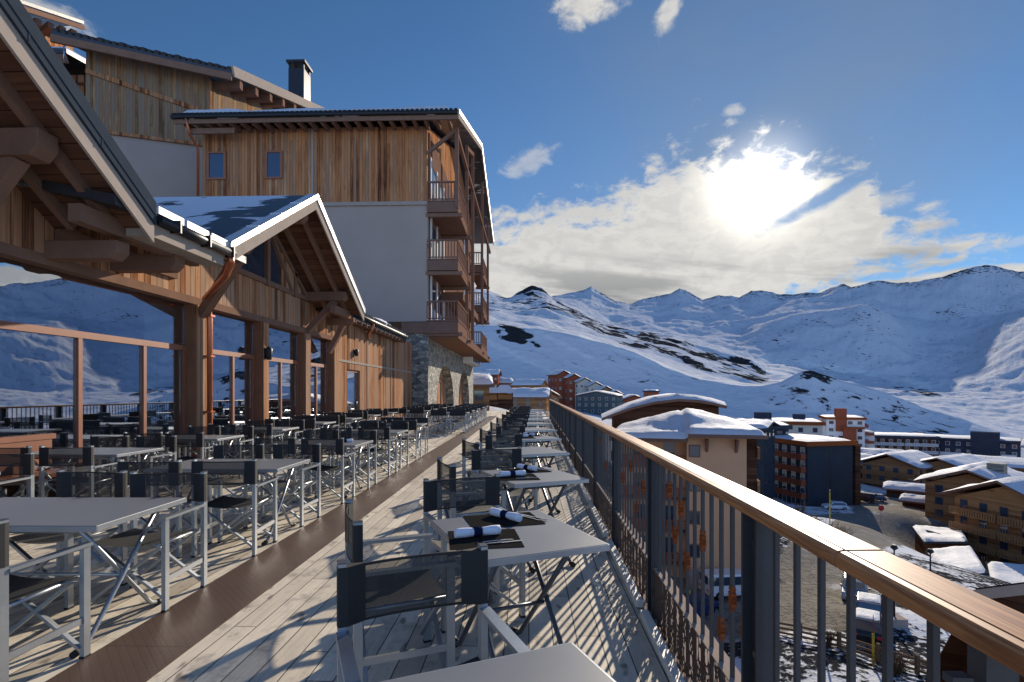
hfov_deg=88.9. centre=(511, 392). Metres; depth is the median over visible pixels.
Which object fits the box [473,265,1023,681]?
ground
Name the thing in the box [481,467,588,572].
terrace table
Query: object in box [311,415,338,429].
director chair
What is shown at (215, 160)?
window
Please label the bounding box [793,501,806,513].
bare shrub
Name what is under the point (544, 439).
terrace table
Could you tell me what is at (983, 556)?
window
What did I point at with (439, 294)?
balcony door
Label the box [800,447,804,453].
window
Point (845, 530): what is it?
bare shrub
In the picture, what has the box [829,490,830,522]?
utility pole
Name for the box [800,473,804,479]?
window
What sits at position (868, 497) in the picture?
parked van
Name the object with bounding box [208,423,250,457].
director chair
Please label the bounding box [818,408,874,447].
tower block
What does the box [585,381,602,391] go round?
terraced chalet
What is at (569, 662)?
terrace table
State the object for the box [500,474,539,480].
placemat
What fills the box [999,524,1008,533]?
window
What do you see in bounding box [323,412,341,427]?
director chair
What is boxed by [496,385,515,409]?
kiosk
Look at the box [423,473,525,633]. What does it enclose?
director chair
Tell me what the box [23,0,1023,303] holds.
sky
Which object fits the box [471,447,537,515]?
director chair
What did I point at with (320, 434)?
director chair
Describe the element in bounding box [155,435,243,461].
terrace table
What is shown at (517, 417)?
director chair
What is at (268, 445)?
director chair
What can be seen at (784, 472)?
window
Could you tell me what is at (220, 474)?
director chair
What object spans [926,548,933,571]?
street lamp
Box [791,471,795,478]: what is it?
window
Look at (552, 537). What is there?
terrace table
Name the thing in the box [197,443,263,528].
director chair
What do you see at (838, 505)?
parked car
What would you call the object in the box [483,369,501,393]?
chalet
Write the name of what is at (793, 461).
window
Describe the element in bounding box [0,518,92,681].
director chair
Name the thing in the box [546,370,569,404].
terraced chalet
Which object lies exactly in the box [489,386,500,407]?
kiosk
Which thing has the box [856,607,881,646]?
parked car
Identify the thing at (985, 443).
apartment block
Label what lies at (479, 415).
director chair
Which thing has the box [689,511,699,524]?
window
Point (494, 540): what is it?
fork
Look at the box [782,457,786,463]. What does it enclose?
window
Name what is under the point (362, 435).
director chair
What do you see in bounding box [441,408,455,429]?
director chair
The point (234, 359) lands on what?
window frame
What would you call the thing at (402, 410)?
director chair
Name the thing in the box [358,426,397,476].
director chair
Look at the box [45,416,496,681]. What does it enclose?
steel path strip
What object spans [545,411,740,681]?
terrace slab
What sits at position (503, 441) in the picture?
director chair
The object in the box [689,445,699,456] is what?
window
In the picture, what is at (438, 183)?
balcony door
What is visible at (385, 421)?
director chair
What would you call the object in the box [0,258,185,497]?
window frame
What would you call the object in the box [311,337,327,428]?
window frame
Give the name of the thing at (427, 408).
director chair
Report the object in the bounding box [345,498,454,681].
director chair
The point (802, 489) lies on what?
window
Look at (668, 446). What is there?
window
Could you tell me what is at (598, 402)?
apartment block
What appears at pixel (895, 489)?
porch building
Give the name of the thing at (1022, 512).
window
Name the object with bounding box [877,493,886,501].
parked car
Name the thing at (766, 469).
snowy building
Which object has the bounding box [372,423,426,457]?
terrace table
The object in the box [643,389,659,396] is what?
chalet
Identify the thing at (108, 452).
terrace table
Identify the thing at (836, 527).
bare shrub
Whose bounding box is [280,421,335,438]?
terrace table
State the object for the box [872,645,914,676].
bare shrub
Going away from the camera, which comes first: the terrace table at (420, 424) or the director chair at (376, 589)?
the director chair at (376, 589)
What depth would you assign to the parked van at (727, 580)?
41.96 m
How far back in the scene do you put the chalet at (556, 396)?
150.94 m
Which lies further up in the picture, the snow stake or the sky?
the sky
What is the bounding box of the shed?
[897,493,924,509]
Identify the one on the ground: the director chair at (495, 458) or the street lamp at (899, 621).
the street lamp at (899, 621)
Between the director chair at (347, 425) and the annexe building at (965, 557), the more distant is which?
the annexe building at (965, 557)
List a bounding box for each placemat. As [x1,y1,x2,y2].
[448,529,523,549]
[463,512,545,527]
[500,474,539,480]
[501,467,551,472]
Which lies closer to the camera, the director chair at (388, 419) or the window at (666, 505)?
the director chair at (388, 419)
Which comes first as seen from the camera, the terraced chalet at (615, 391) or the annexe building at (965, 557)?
the annexe building at (965, 557)
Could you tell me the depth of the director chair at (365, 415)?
16.35 m
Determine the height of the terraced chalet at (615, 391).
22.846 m
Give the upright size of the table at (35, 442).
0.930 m
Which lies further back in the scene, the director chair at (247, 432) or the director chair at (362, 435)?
the director chair at (247, 432)
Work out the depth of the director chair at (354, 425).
10.89 m
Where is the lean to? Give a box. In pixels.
[473,373,494,410]
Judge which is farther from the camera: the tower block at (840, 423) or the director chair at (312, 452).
the tower block at (840, 423)
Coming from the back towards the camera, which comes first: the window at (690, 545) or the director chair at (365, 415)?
the window at (690, 545)
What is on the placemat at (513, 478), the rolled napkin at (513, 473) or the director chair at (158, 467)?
the rolled napkin at (513, 473)
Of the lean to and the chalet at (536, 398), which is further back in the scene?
the chalet at (536, 398)
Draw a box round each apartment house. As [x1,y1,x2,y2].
[601,393,726,428]
[616,408,767,588]
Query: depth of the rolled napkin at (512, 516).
3.05 m
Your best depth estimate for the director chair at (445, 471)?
4.62 m
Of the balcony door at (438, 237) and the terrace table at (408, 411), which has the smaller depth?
the terrace table at (408, 411)
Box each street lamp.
[890,544,907,627]
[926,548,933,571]
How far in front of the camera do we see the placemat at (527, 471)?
4.98 m
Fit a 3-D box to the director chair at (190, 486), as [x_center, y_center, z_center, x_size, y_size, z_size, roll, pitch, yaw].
[-2.644,1.055,3.799,0.584,0.890,0.512,0,0,0]
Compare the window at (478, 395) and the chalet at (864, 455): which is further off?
the chalet at (864, 455)
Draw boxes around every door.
[347,369,357,426]
[432,169,435,197]
[432,226,435,255]
[432,284,435,319]
[438,183,441,197]
[438,237,441,255]
[438,291,441,319]
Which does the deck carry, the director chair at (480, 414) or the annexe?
the director chair at (480, 414)
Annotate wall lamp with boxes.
[264,346,272,359]
[353,349,358,356]
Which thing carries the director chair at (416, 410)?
on the deck
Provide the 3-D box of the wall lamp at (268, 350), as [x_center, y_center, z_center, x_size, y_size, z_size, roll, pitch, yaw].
[-5.919,-0.950,12.697,0.190,0.320,0.171,0,0,2]
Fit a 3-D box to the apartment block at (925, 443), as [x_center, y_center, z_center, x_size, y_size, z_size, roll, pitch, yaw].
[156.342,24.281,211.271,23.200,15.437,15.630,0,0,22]
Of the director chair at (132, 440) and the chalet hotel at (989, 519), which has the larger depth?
the chalet hotel at (989, 519)
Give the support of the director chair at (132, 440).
on the deck
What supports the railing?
on the terrace slab
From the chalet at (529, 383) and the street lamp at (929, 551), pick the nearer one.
the street lamp at (929, 551)
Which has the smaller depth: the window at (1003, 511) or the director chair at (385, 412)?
the director chair at (385, 412)
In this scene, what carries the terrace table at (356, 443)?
on the deck
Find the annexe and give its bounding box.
[20,0,85,96]
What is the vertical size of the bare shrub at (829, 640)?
1.479 m
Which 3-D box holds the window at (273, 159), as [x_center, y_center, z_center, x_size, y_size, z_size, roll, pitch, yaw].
[-13.223,-12.625,28.991,1.000,1.550,0.100,0,0,2]
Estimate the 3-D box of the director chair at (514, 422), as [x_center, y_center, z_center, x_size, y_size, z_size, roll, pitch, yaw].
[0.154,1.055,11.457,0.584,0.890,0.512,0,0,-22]
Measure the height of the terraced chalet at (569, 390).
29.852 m
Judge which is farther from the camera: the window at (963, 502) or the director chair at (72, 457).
the window at (963, 502)
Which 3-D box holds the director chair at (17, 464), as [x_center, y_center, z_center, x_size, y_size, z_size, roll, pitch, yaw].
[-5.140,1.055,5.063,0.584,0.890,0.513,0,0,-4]
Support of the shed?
on the ground
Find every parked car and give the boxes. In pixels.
[683,591,718,615]
[821,501,849,509]
[840,572,870,599]
[856,591,881,613]
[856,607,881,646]
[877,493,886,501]
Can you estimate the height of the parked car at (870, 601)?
1.622 m
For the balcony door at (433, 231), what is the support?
in the hotel wing
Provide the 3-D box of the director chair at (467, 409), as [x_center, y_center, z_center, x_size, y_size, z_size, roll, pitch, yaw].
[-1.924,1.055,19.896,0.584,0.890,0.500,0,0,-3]
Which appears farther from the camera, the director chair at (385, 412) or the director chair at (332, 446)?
the director chair at (385, 412)
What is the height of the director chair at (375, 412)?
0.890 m
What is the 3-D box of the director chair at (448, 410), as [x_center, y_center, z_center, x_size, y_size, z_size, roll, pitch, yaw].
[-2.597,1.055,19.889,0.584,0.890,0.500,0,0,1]
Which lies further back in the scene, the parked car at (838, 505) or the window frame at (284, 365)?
the parked car at (838, 505)
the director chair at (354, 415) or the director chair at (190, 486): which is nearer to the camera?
the director chair at (190, 486)
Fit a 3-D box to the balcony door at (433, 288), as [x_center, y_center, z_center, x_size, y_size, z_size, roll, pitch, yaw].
[-4.533,-5.075,30.237,0.030,2.150,1.050,0,0,2]
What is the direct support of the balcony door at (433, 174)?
in the hotel wing
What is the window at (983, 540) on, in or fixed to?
in the chalet hotel at (989, 519)
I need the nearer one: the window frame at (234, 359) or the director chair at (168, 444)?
the director chair at (168, 444)
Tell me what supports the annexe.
on the ground
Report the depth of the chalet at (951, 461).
128.06 m
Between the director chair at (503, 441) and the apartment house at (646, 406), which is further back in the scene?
the apartment house at (646, 406)
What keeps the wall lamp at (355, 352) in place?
attached to the restaurant building at (129, 303)
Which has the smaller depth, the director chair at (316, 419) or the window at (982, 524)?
the director chair at (316, 419)
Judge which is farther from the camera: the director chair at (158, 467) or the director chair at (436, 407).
the director chair at (436, 407)
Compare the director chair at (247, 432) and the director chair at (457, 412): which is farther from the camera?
the director chair at (457, 412)
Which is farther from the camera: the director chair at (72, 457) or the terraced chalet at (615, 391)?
the terraced chalet at (615, 391)
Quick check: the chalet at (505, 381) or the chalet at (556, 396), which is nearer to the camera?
the chalet at (556, 396)
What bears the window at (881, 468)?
in the chalet at (907, 466)
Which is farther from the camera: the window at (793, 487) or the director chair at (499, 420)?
the window at (793, 487)
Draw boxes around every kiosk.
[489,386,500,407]
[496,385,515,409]
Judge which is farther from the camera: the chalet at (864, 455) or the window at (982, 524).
the chalet at (864, 455)
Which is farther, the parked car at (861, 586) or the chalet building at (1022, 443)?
the chalet building at (1022, 443)
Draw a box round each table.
[0,433,75,496]
[0,497,186,658]
[34,447,163,494]
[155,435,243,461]
[170,459,310,545]
[232,427,298,443]
[277,440,372,497]
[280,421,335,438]
[320,417,361,426]
[339,429,407,472]
[342,414,380,427]
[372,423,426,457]
[381,642,615,681]
[399,410,430,427]
[430,510,609,658]
[436,412,469,432]
[444,410,474,428]
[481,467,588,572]
[494,446,569,512]
[522,427,556,466]
[522,435,561,466]
[527,422,552,446]
[528,418,550,446]
[529,415,548,425]
[530,413,546,434]
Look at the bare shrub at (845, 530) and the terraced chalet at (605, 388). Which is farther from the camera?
the terraced chalet at (605, 388)
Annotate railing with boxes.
[549,399,1023,681]
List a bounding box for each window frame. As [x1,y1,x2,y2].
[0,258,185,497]
[212,312,254,444]
[269,326,298,437]
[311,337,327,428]
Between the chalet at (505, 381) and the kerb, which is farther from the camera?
the chalet at (505, 381)
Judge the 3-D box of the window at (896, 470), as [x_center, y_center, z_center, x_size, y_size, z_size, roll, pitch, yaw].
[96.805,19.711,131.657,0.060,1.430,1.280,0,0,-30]
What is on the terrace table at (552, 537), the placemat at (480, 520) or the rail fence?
the placemat at (480, 520)
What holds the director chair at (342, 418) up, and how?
on the deck
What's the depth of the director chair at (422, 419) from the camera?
12.97 m
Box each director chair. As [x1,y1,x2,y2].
[0,446,66,496]
[0,452,34,533]
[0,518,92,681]
[9,469,127,609]
[39,445,116,496]
[60,435,129,496]
[82,471,207,611]
[110,435,176,489]
[117,459,211,558]
[123,432,180,461]
[165,432,212,461]
[172,425,220,458]
[191,459,278,557]
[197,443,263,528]
[207,426,253,456]
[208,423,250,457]
[237,420,274,458]
[242,423,282,458]
[255,437,311,502]
[257,443,320,526]
[265,418,296,455]
[269,420,304,458]
[286,415,315,439]
[290,418,319,439]
[296,429,338,487]
[301,437,355,503]
[303,414,328,429]
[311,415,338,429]
[320,426,360,476]
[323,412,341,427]
[326,414,349,427]
[330,412,352,427]
[332,430,376,489]
[336,543,529,681]
[339,412,362,427]
[344,421,378,466]
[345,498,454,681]
[350,412,372,426]
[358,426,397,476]
[360,420,387,458]
[366,410,382,420]
[372,409,390,420]
[373,422,408,468]
[380,408,398,420]
[381,417,403,449]
[391,420,421,459]
[399,408,409,418]
[402,417,427,454]
[410,408,426,429]
[415,407,431,427]
[420,406,434,425]
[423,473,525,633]
[425,405,439,424]
[431,405,443,422]
[431,409,448,433]
[435,408,451,431]
[437,457,507,551]
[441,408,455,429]
[445,406,460,425]
[450,409,465,433]
[454,408,468,431]
[457,408,471,429]
[461,406,474,427]
[462,438,512,511]
[464,406,477,425]
[467,405,479,423]
[470,405,482,422]
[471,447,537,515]
[472,404,483,421]
[480,428,508,469]
[485,433,534,497]
[490,421,499,434]
[496,417,522,446]
[496,425,534,468]
[502,414,509,419]
[503,419,535,460]
[508,415,531,446]
[511,412,528,426]
[514,410,530,421]
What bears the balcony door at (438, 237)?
in the hotel wing
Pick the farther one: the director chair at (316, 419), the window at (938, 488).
the window at (938, 488)
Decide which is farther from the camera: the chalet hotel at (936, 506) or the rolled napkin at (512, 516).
the chalet hotel at (936, 506)
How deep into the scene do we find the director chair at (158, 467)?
4.72 m
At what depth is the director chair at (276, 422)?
12.28 m
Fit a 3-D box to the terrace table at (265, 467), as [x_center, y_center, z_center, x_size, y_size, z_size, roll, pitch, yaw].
[-2.934,1.126,5.486,1.322,0.753,0.802,0,0,1]
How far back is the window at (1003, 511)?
75.97 m
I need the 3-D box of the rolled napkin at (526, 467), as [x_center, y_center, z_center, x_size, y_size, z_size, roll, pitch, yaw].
[0.144,0.722,5.013,0.050,0.049,0.245,0,0,-44]
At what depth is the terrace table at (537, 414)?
18.40 m
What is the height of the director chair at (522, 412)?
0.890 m
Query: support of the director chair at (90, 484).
on the deck
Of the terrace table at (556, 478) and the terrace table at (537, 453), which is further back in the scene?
the terrace table at (537, 453)
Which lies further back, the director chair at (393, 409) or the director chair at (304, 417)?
the director chair at (393, 409)
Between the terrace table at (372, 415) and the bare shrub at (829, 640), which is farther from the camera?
the bare shrub at (829, 640)
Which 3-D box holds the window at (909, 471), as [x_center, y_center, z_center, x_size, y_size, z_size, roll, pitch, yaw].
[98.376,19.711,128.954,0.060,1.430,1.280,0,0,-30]
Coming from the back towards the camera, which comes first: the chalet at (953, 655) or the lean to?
the lean to
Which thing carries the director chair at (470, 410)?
on the deck
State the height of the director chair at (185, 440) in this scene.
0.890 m
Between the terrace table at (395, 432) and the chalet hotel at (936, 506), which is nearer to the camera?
the terrace table at (395, 432)
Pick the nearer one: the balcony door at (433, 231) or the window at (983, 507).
the balcony door at (433, 231)
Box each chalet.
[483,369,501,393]
[499,378,513,387]
[510,379,548,387]
[512,387,551,412]
[541,387,562,402]
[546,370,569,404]
[563,373,580,409]
[574,377,590,409]
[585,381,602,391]
[595,385,612,390]
[609,389,623,394]
[623,394,642,403]
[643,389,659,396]
[861,448,904,454]
[861,450,939,487]
[861,453,876,482]
[920,453,990,481]
[925,582,1023,681]
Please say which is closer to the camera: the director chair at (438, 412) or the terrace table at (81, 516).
the terrace table at (81, 516)
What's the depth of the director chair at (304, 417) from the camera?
13.80 m
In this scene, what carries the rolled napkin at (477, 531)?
on the placemat at (461, 543)
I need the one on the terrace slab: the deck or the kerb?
the deck
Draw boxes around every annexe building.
[910,525,967,555]
[925,546,987,574]
[985,561,1023,582]
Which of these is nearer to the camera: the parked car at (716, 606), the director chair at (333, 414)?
the director chair at (333, 414)
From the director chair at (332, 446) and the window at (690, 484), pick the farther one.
the window at (690, 484)
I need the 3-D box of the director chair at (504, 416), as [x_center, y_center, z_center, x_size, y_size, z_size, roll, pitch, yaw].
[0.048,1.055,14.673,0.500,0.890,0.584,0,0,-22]
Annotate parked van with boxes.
[699,568,740,599]
[861,491,877,502]
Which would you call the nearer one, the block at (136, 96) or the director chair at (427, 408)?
the director chair at (427, 408)
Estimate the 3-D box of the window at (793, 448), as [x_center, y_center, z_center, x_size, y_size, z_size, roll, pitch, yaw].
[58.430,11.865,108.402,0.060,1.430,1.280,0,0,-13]
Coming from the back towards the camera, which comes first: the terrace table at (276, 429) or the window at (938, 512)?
the window at (938, 512)
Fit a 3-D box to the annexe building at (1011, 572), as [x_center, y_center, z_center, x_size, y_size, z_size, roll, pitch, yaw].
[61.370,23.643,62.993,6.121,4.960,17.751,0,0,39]
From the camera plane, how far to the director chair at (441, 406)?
24.85 m
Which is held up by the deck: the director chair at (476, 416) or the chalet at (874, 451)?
the director chair at (476, 416)
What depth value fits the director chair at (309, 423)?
12.17 m
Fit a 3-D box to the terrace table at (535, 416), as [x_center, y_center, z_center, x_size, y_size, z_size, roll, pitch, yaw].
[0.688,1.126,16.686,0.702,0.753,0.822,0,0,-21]
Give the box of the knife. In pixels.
[486,540,522,543]
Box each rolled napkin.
[454,525,500,537]
[489,508,521,521]
[499,470,525,476]
[516,464,537,470]
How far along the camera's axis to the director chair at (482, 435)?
8.72 m
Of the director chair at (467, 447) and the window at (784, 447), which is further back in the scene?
the window at (784, 447)
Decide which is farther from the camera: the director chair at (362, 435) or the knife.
the director chair at (362, 435)
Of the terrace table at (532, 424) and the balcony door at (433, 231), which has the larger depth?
the balcony door at (433, 231)
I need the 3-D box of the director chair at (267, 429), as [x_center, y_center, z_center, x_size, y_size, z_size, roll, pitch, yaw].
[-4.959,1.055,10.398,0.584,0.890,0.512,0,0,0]
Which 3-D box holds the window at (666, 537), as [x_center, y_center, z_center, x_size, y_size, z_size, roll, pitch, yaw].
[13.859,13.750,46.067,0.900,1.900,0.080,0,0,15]
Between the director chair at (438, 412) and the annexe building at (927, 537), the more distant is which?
the annexe building at (927, 537)
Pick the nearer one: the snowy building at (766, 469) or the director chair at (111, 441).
the director chair at (111, 441)
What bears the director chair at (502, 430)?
on the deck
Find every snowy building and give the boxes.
[733,418,779,498]
[774,421,792,434]
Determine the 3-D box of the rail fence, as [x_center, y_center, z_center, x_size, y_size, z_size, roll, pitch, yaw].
[20.558,15.554,30.661,0.820,2.141,12.110,0,0,-42]
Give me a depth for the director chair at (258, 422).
11.64 m
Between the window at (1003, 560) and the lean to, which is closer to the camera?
the lean to
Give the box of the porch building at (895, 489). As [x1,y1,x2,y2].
[882,481,924,497]
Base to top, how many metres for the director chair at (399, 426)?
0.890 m
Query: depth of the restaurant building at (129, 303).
8.47 m
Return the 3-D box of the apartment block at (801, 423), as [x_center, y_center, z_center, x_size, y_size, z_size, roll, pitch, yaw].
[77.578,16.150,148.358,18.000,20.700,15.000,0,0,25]
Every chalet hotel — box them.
[912,461,1023,525]
[938,476,1023,570]
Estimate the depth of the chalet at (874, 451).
156.80 m
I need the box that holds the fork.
[475,539,512,542]
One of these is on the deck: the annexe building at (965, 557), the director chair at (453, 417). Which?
the director chair at (453, 417)
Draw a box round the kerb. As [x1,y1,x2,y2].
[548,417,684,681]
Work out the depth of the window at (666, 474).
45.97 m
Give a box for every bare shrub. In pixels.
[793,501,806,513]
[811,626,838,647]
[815,515,841,529]
[829,523,853,535]
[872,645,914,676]
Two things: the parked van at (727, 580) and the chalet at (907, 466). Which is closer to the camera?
the parked van at (727, 580)
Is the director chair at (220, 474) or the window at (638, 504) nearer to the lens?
the director chair at (220, 474)
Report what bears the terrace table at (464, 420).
on the deck
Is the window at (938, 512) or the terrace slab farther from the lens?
the window at (938, 512)
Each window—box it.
[206,151,225,179]
[265,150,282,178]
[474,391,483,400]
[638,504,644,517]
[664,442,673,454]
[666,474,672,495]
[666,505,672,526]
[666,537,672,558]
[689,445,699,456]
[689,482,699,491]
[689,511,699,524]
[689,544,699,557]
[782,444,786,451]
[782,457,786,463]
[782,469,786,476]
[782,482,786,488]
[791,446,795,452]
[791,458,795,465]
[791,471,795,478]
[791,484,795,490]
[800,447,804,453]
[800,460,804,466]
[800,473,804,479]
[800,486,804,492]
[879,466,884,471]
[893,467,898,472]
[907,469,912,474]
[935,484,942,491]
[935,496,942,504]
[935,509,942,517]
[960,499,967,508]
[960,515,967,524]
[979,502,987,512]
[979,520,987,528]
[979,536,987,544]
[979,552,987,560]
[999,506,1008,517]
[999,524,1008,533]
[999,541,1008,550]
[999,555,1008,562]
[1021,510,1023,520]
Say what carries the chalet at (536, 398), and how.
on the ground
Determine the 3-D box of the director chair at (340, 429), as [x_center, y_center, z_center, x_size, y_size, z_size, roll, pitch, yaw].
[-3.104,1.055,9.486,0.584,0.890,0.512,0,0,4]
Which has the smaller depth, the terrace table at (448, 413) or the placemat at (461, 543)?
the placemat at (461, 543)
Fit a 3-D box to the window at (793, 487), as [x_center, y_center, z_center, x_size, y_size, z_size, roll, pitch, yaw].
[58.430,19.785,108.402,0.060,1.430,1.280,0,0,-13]
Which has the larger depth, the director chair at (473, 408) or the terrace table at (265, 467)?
the director chair at (473, 408)
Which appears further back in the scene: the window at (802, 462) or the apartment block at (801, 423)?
the apartment block at (801, 423)
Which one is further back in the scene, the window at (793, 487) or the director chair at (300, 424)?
the window at (793, 487)
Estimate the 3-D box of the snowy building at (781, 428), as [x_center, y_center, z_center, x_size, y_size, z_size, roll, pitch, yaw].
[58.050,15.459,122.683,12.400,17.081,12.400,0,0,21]
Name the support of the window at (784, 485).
in the apartment block at (811, 470)
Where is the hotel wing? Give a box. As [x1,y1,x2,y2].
[170,105,493,414]
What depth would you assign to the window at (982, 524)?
78.68 m
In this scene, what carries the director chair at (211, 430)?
on the deck
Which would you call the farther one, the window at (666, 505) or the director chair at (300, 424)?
the window at (666, 505)
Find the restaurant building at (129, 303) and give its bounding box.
[0,0,411,497]
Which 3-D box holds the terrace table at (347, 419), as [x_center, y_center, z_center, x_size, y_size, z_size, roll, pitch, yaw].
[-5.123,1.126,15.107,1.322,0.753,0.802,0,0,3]
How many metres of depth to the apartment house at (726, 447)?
44.05 m
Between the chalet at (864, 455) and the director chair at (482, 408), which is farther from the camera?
the chalet at (864, 455)
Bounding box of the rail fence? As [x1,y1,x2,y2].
[780,622,925,674]
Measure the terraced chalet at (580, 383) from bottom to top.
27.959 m
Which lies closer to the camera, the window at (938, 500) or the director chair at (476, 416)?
the director chair at (476, 416)
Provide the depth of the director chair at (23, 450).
5.98 m
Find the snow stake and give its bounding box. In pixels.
[872,615,874,665]
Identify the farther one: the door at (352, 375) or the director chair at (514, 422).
the door at (352, 375)
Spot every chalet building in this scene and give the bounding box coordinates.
[973,454,1023,472]
[1020,438,1023,447]
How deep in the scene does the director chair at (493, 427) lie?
10.59 m
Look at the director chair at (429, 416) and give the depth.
22.76 m
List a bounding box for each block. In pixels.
[50,28,323,196]
[574,390,623,417]
[750,412,824,435]
[775,434,860,506]
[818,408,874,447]
[874,432,940,456]
[929,431,1020,456]
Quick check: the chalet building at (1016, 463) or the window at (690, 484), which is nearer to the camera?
the window at (690, 484)
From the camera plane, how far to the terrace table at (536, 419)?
14.38 m
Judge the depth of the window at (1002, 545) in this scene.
75.97 m
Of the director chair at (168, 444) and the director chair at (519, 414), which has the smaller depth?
the director chair at (168, 444)
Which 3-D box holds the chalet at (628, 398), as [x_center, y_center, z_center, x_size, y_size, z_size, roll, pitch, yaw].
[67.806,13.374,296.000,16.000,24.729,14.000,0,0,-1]
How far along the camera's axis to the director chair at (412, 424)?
11.59 m
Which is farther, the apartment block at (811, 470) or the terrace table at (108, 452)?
the apartment block at (811, 470)
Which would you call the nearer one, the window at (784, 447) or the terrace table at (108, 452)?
the terrace table at (108, 452)
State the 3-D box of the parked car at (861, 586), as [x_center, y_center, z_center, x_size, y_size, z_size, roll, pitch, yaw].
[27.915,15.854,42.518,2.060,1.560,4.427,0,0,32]
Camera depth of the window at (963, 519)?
81.40 m
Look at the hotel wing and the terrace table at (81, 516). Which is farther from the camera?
the hotel wing
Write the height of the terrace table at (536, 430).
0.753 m
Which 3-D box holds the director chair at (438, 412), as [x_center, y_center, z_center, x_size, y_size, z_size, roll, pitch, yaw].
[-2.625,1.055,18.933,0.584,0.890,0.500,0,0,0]
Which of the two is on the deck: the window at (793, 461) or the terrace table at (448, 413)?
the terrace table at (448, 413)
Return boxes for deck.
[9,411,669,681]

